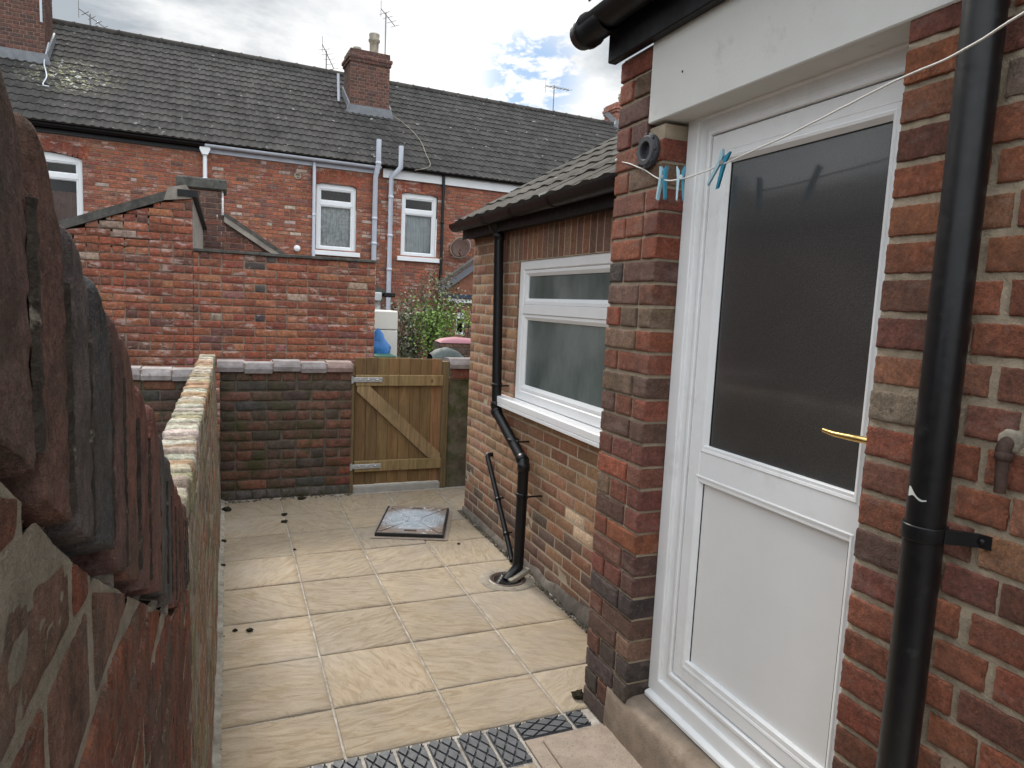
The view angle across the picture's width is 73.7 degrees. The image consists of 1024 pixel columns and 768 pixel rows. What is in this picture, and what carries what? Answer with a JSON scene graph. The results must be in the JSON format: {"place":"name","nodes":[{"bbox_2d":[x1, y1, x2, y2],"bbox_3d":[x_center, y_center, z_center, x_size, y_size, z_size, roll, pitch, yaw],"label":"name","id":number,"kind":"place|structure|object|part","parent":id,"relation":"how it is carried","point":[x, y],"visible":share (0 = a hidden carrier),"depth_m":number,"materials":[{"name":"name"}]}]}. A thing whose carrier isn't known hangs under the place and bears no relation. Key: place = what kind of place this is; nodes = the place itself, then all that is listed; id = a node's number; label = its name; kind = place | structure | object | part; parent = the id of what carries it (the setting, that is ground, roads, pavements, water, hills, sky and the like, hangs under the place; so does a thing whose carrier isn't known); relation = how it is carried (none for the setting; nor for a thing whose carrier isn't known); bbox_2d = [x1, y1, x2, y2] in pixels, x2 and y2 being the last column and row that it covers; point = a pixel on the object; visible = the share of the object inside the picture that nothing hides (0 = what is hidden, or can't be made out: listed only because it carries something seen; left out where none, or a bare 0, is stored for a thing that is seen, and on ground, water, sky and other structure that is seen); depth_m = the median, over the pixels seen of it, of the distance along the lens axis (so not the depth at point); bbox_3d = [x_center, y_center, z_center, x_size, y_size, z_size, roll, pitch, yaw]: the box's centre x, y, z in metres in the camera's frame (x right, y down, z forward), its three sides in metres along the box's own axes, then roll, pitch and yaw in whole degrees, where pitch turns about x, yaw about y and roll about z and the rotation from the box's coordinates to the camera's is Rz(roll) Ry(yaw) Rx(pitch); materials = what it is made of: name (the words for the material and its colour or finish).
{"place":"outdoors","nodes":[
{"label":"outdoors","id":0,"kind":"place"},
{"bbox_2d":[218,439,464,487],"bbox_3d":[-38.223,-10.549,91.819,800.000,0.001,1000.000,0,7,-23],"label":"ground","id":1,"kind":"structure","parent":0,"point":[219,459],"depth_m":7.46,"materials":[{"name":"grey concrete"}]},
{"bbox_2d":[0,0,204,334],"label":"terraced house","id":2,"kind":"structure","parent":1,"relation":"on","point":[112,117],"depth_m":13.59,"materials":[{"name":"tile"}]},
{"bbox_2d":[38,137,88,220],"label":"window","id":3,"kind":"structure","parent":2,"relation":"in","point":[65,171],"depth_m":12.91,"materials":[{"name":"white paint"}]},
{"bbox_2d":[78,0,107,27],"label":"tv aerial","id":4,"kind":"object","parent":2,"relation":"attached to","point":[90,17],"visible":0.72,"depth_m":15.89,"materials":[{"name":"metal"}]},
{"bbox_2d":[59,185,206,379],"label":"outhouse","id":5,"kind":"structure","parent":1,"relation":"on","point":[170,215],"depth_m":7.46,"materials":[{"name":"brick"}]},
{"bbox_2d":[131,366,193,439],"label":"back wall","id":6,"kind":"structure","parent":1,"relation":"on","point":[159,389],"depth_m":5.31,"materials":[{"name":"brick"}]},
{"bbox_2d":[176,175,285,296],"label":"gabled outhouse","id":7,"kind":"structure","parent":1,"relation":"on","point":[212,193],"depth_m":10.81,"materials":[{"name":"brick"}]},
{"bbox_2d":[193,248,377,438],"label":"yard wall","id":8,"kind":"structure","parent":1,"relation":"on","point":[253,306],"depth_m":8.02,"materials":[{"name":"brick"}]},
{"bbox_2d":[200,32,393,285],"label":"terraced house","id":9,"kind":"structure","parent":1,"relation":"on","point":[273,128],"depth_m":15.10,"materials":[{"name":"brick"}]},
{"bbox_2d":[199,144,209,177],"bbox_3d":[-6.224,-2.540,13.866,0.206,4.500,0.149,0,7,-23],"label":"rainwater pipe","id":10,"kind":"object","parent":9,"relation":"attached to","point":[204,151],"visible":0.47,"depth_m":13.61,"materials":[{"name":"white paint"}]},
{"bbox_2d":[312,162,315,255],"bbox_3d":[-4.308,-2.529,14.797,0.080,4.440,0.078,0,7,-23],"label":"rainwater pipe","id":11,"kind":"object","parent":9,"relation":"attached to","point":[313,207],"visible":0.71,"depth_m":14.63,"materials":[{"name":"grey plastic"}]},
{"bbox_2d":[319,36,337,68],"bbox_3d":[-4.922,-8.628,18.273,0.376,1.095,0.556,5,7,19],"label":"tv aerial","id":12,"kind":"object","parent":9,"relation":"attached to","point":[326,54],"visible":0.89,"depth_m":18.19,"materials":[{"name":"metal"}]},
{"bbox_2d":[311,171,361,257],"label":"window","id":13,"kind":"structure","parent":9,"relation":"in","point":[335,204],"depth_m":15.05,"materials":[{"name":"white paint"}]},
{"bbox_2d":[371,139,381,283],"bbox_3d":[-3.056,-2.830,15.236,0.124,5.050,0.306,-1,8,-30],"label":"soil pipe","id":14,"kind":"object","parent":9,"relation":"attached to","point":[375,197],"visible":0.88,"depth_m":15.13,"materials":[{"name":"grey plastic"}]},
{"bbox_2d":[373,353,395,357],"bbox_3d":[-1.763,0.081,9.237,0.300,0.960,0.370,0,7,-23],"label":"garden bin","id":15,"kind":"object","parent":1,"relation":"on","point":[384,355],"visible":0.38,"depth_m":9.04,"materials":[{"name":"green plastic"}]},
{"bbox_2d":[374,310,397,357],"bbox_3d":[-1.918,-0.284,9.789,0.420,1.545,0.530,0,7,-23],"label":"metal cabinet","id":16,"kind":"object","parent":1,"relation":"on","point":[386,322],"visible":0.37,"depth_m":9.52,"materials":[{"name":"beige metal"}]},
{"bbox_2d":[374,328,390,353],"bbox_3d":[-1.824,-0.571,9.402,0.320,0.390,0.140,0,7,-23],"label":"plastic bag","id":17,"kind":"object","parent":16,"relation":"hanging from","point":[382,345],"visible":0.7,"depth_m":9.36,"materials":[{"name":"blue plastic"}]},
{"bbox_3d":[-1.827,-0.132,9.573,0.410,1.240,0.027,0,7,-23],"label":"door","id":18,"kind":"part","parent":16,"relation":"part of","materials":[{"name":"white metal"}]},
{"bbox_3d":[-1.793,-0.886,9.486,0.410,0.250,0.027,0,7,-23],"label":"door","id":19,"kind":"part","parent":16,"relation":"part of","materials":[{"name":"white metal"}]},
{"bbox_2d":[376,284,458,358],"bbox_3d":[-1.619,-0.637,11.166,1.538,1.963,1.520,5,7,21],"label":"shrub","id":20,"kind":"object","parent":1,"relation":"on","point":[405,353],"visible":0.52,"depth_m":10.99,"materials":[{"name":"green plant"}]},
{"bbox_2d":[396,258,471,351],"bbox_3d":[-1.262,-1.001,12.141,1.748,2.493,1.611,0,7,-23],"label":"shrub","id":21,"kind":"object","parent":1,"relation":"on","point":[437,289],"visible":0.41,"depth_m":11.84,"materials":[{"name":"green plant"}]},
{"bbox_2d":[401,291,470,358],"bbox_3d":[-1.143,-0.620,10.854,1.238,2.045,1.306,4,7,8],"label":"shrub","id":22,"kind":"object","parent":1,"relation":"on","point":[431,336],"visible":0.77,"depth_m":10.73,"materials":[{"name":"green plant"}]},
{"bbox_2d":[426,347,462,376],"bbox_3d":[-0.852,0.101,8.664,0.430,1.134,0.337,0,7,-23],"label":"tarpaulin heap","id":23,"kind":"object","parent":1,"relation":"on","point":[442,353],"visible":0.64,"depth_m":8.51,"materials":[{"name":"grey plastic"}]},
{"bbox_2d":[433,337,470,356],"bbox_3d":[-0.680,0.004,9.055,0.700,1.253,0.290,0,7,-23],"label":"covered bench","id":24,"kind":"object","parent":1,"relation":"on","point":[461,345],"visible":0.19,"depth_m":8.85,"materials":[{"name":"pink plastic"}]},
{"bbox_2d":[436,257,473,337],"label":"garden annexe","id":25,"kind":"structure","parent":1,"relation":"on","point":[464,277],"depth_m":13.70,"materials":[{"name":"brick"}]},
{"bbox_2d":[455,312,464,334],"bbox_3d":[-1.232,-1.280,14.266,0.210,0.440,0.964,0,7,-23],"label":"window","id":26,"kind":"structure","parent":25,"relation":"in","point":[460,327],"depth_m":13.89,"materials":[{"name":"white paint"}]},
{"bbox_2d":[451,294,472,337],"bbox_3d":[-0.852,-0.741,12.523,0.978,1.931,0.947,0,7,-23],"label":"shrub","id":27,"kind":"object","parent":1,"relation":"on","point":[463,320],"visible":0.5,"depth_m":12.44,"materials":[{"name":"green plant"}]},
{"bbox_2d":[329,81,619,358],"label":"terraced house","id":28,"kind":"structure","parent":1,"relation":"on","point":[478,152],"depth_m":16.58,"materials":[{"name":"brick"}]},
{"bbox_2d":[375,284,394,309],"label":"porch roof","id":29,"kind":"structure","parent":28,"relation":"attached to","point":[380,292],"depth_m":11.94,"materials":[{"name":"black plastic"}]},
{"bbox_2d":[381,8,397,53],"bbox_3d":[-3.446,-9.254,18.867,0.376,2.334,0.550,7,8,34],"label":"tv aerial","id":30,"kind":"object","parent":28,"relation":"attached to","point":[385,13],"visible":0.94,"depth_m":18.75,"materials":[{"name":"metal"}]},
{"bbox_2d":[386,146,403,309],"bbox_3d":[-2.674,-2.798,15.416,0.350,4.980,0.124,5,7,23],"label":"soil pipe","id":31,"kind":"object","parent":28,"relation":"attached to","point":[397,170],"visible":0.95,"depth_m":15.33,"materials":[{"name":"grey plastic"}]},
{"bbox_2d":[397,181,441,262],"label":"window","id":32,"kind":"structure","parent":28,"relation":"in","point":[418,218],"depth_m":15.86,"materials":[{"name":"white paint"}]},
{"bbox_2d":[438,176,444,334],"bbox_3d":[-1.675,-2.581,16.024,0.082,4.500,0.080,0,7,-23],"label":"rainwater pipe","id":33,"kind":"object","parent":28,"relation":"attached to","point":[442,223],"visible":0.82,"depth_m":15.88,"materials":[{"name":"black plastic"}]},
{"bbox_2d":[450,237,470,257],"bbox_3d":[-1.252,-3.196,15.932,0.480,0.504,0.392,9,9,43],"label":"satellite dish","id":34,"kind":"object","parent":28,"relation":"attached to","point":[460,247],"visible":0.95,"depth_m":16.02,"materials":[{"name":"brown metal"}]},
{"bbox_2d":[545,85,568,110],"bbox_3d":[1.402,-8.730,21.285,0.376,1.182,1.298,8,8,37],"label":"tv aerial","id":35,"kind":"object","parent":28,"relation":"attached to","point":[554,91],"visible":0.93,"depth_m":21.11,"materials":[{"name":"metal"}]},
{"bbox_2d":[449,134,618,627],"bbox_3d":[1.397,-0.793,4.644,2.979,4.118,2.842,0,7,-23],"label":"kitchen extension","id":36,"kind":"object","parent":1,"relation":"on","point":[558,241],"visible":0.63,"depth_m":4.17,"materials":[{"name":"brick"}]},
{"bbox_2d":[485,452,512,562],"bbox_3d":[-0.072,0.842,4.776,0.080,0.614,0.639,0,7,-20],"label":"waste pipe","id":37,"kind":"object","parent":36,"relation":"attached to","point":[498,498],"visible":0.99,"depth_m":4.76,"materials":[{"name":"black plastic"}]},
{"bbox_2d":[489,222,541,579],"bbox_3d":[-0.043,0.037,4.498,0.225,2.363,0.847,0,7,-23],"label":"downpipe","id":38,"kind":"object","parent":36,"relation":"attached to","point":[521,459],"visible":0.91,"depth_m":4.66,"materials":[{"name":"black plastic"}]},
{"bbox_2d":[497,252,611,447],"bbox_3d":[0.303,-0.240,3.952,0.147,0.992,1.870,0,7,-23],"label":"window","id":39,"kind":"structure","parent":36,"relation":"in","point":[563,301],"depth_m":4.01,"materials":[{"name":"white plastic"}]},
{"bbox_2d":[525,723,602,767],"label":"concrete screed","id":40,"kind":"object","parent":1,"relation":"on","point":[541,753],"visible":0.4,"depth_m":2.63,"materials":[{"name":"beige concrete"}]},
{"bbox_2d":[543,725,641,767],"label":"concrete pad","id":41,"kind":"object","parent":40,"relation":"on","point":[600,747],"visible":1,"depth_m":2.62,"materials":[{"name":"beige concrete"}]},
{"bbox_2d":[602,94,621,130],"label":"end house","id":42,"kind":"structure","parent":1,"relation":"on","point":[610,113],"depth_m":22.12,"materials":[{"name":"brick"}]},
{"bbox_2d":[570,0,1023,767],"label":"brick house","id":43,"kind":"structure","parent":1,"relation":"on","point":[766,318],"depth_m":2.02,"materials":[{"name":"red brick"}]},
{"bbox_2d":[636,133,659,168],"bbox_3d":[0.492,-0.847,2.482,0.026,0.124,0.124,0,7,-23],"label":"vent outlet","id":44,"kind":"object","parent":43,"relation":"attached to","point":[647,152],"visible":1,"depth_m":2.46,"materials":[{"name":"grey plastic"}]},
{"bbox_2d":[673,76,904,767],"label":"door","id":45,"kind":"structure","parent":43,"relation":"in","point":[797,238],"depth_m":2.06,"materials":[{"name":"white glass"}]},
{"bbox_2d":[615,11,1023,181],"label":"washing line","id":46,"kind":"object","parent":43,"relation":"attached to","point":[954,54],"visible":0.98,"depth_m":1.52,"materials":[{"name":"white plastic"}]},
{"bbox_2d":[656,166,668,199],"bbox_3d":[0.524,-0.700,2.380,0.017,0.116,0.038,-3,9,-42],"label":"clothes peg","id":47,"kind":"object","parent":46,"relation":"hanging from","point":[663,174],"visible":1,"depth_m":2.37,"materials":[{"name":"blue plastic"}]},
{"bbox_2d":[676,166,684,200],"bbox_3d":[0.558,-0.664,2.265,0.032,0.116,0.022,4,7,12],"label":"clothes peg","id":48,"kind":"object","parent":46,"relation":"hanging from","point":[679,176],"visible":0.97,"depth_m":2.26,"materials":[{"name":"blue plastic"}]},
{"bbox_2d":[707,149,731,188],"bbox_3d":[0.625,-0.648,2.060,0.032,0.115,0.082,0,7,-23],"label":"clothes peg","id":49,"kind":"object","parent":46,"relation":"hanging from","point":[723,158],"visible":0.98,"depth_m":2.05,"materials":[{"name":"blue plastic"}]},
{"bbox_2d":[876,0,1009,767],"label":"downpipe","id":50,"kind":"object","parent":43,"relation":"attached to","point":[927,534],"visible":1,"depth_m":1.38,"materials":[{"name":"black plastic"}]},
{"bbox_2d":[993,429,1023,493],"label":"overflow pipe","id":51,"kind":"object","parent":43,"relation":"attached to","point":[1010,444],"visible":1,"depth_m":1.34,"materials":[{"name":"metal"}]},
{"bbox_2d":[52,0,653,256],"label":"sky","id":52,"kind":"structure","parent":0,"point":[508,51],"materials":[{"name":"white"}]},
{"bbox_2d":[221,486,601,767],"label":"paving","id":53,"kind":"structure","parent":0,"point":[362,661],"depth_m":3.44,"materials":[{"name":"stone"}]},
{"bbox_2d":[0,72,224,767],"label":"boundary wall","id":54,"kind":"structure","parent":53,"relation":"on","point":[112,524],"depth_m":0.43,"materials":[{"name":"brick"}]},
{"bbox_2d":[221,506,231,511],"bbox_3d":[-2.228,0.976,5.337,0.071,0.037,0.064,5,7,16],"label":"moss clump","id":55,"kind":"object","parent":53,"relation":"on","point":[227,508],"visible":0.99,"depth_m":5.32,"materials":[{"name":"black plant"}]},
{"bbox_2d":[217,359,353,500],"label":"back wall","id":56,"kind":"structure","parent":53,"relation":"on","point":[285,427],"depth_m":5.70,"materials":[{"name":"brick"}]},
{"bbox_2d":[349,357,448,492],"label":"wooden gate","id":57,"kind":"structure","parent":53,"relation":"on","point":[399,416],"depth_m":6.09,"materials":[{"name":"wood"}]},
{"bbox_2d":[221,493,587,749],"bbox_3d":[-0.697,1.224,3.917,1.916,0.025,4.420,0,7,-23],"label":"debris","id":58,"kind":"object","parent":53,"relation":"on","point":[556,602],"visible":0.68,"depth_m":4.71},
{"bbox_2d":[370,506,452,540],"bbox_3d":[-0.750,1.049,5.231,0.550,0.040,0.720,2,7,-2],"label":"manhole cover","id":59,"kind":"object","parent":53,"relation":"on","point":[414,523],"visible":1,"depth_m":5.12,"materials":[{"name":"metal"}]},
{"bbox_2d":[479,569,534,590],"bbox_3d":[-0.030,1.213,4.243,0.350,0.008,0.350,0,7,-23],"label":"gully","id":60,"kind":"object","parent":53,"relation":"on","point":[494,579],"visible":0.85,"depth_m":4.20,"materials":[{"name":"concrete"}]},
{"bbox_2d":[508,567,530,582],"bbox_3d":[0.045,1.192,4.250,0.155,0.071,0.043,-3,8,-38],"label":"mortar lump","id":61,"kind":"object","parent":60,"relation":"in","point":[525,571],"visible":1,"depth_m":4.24,"materials":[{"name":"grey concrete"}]},
{"bbox_2d":[571,689,582,699],"bbox_3d":[0.291,1.363,2.996,0.058,0.032,0.056,0,7,-23],"label":"moss clump","id":62,"kind":"object","parent":53,"relation":"on","point":[577,694],"visible":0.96,"depth_m":2.98,"materials":[{"name":"brown plant"}]},
{"bbox_2d":[305,709,590,767],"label":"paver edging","id":63,"kind":"object","parent":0,"point":[506,742],"visible":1,"depth_m":2.60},
{"bbox_2d":[443,357,469,486],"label":"gate pier","id":64,"kind":"structure","parent":0,"point":[458,397],"depth_m":6.30,"materials":[{"name":"red brick"}]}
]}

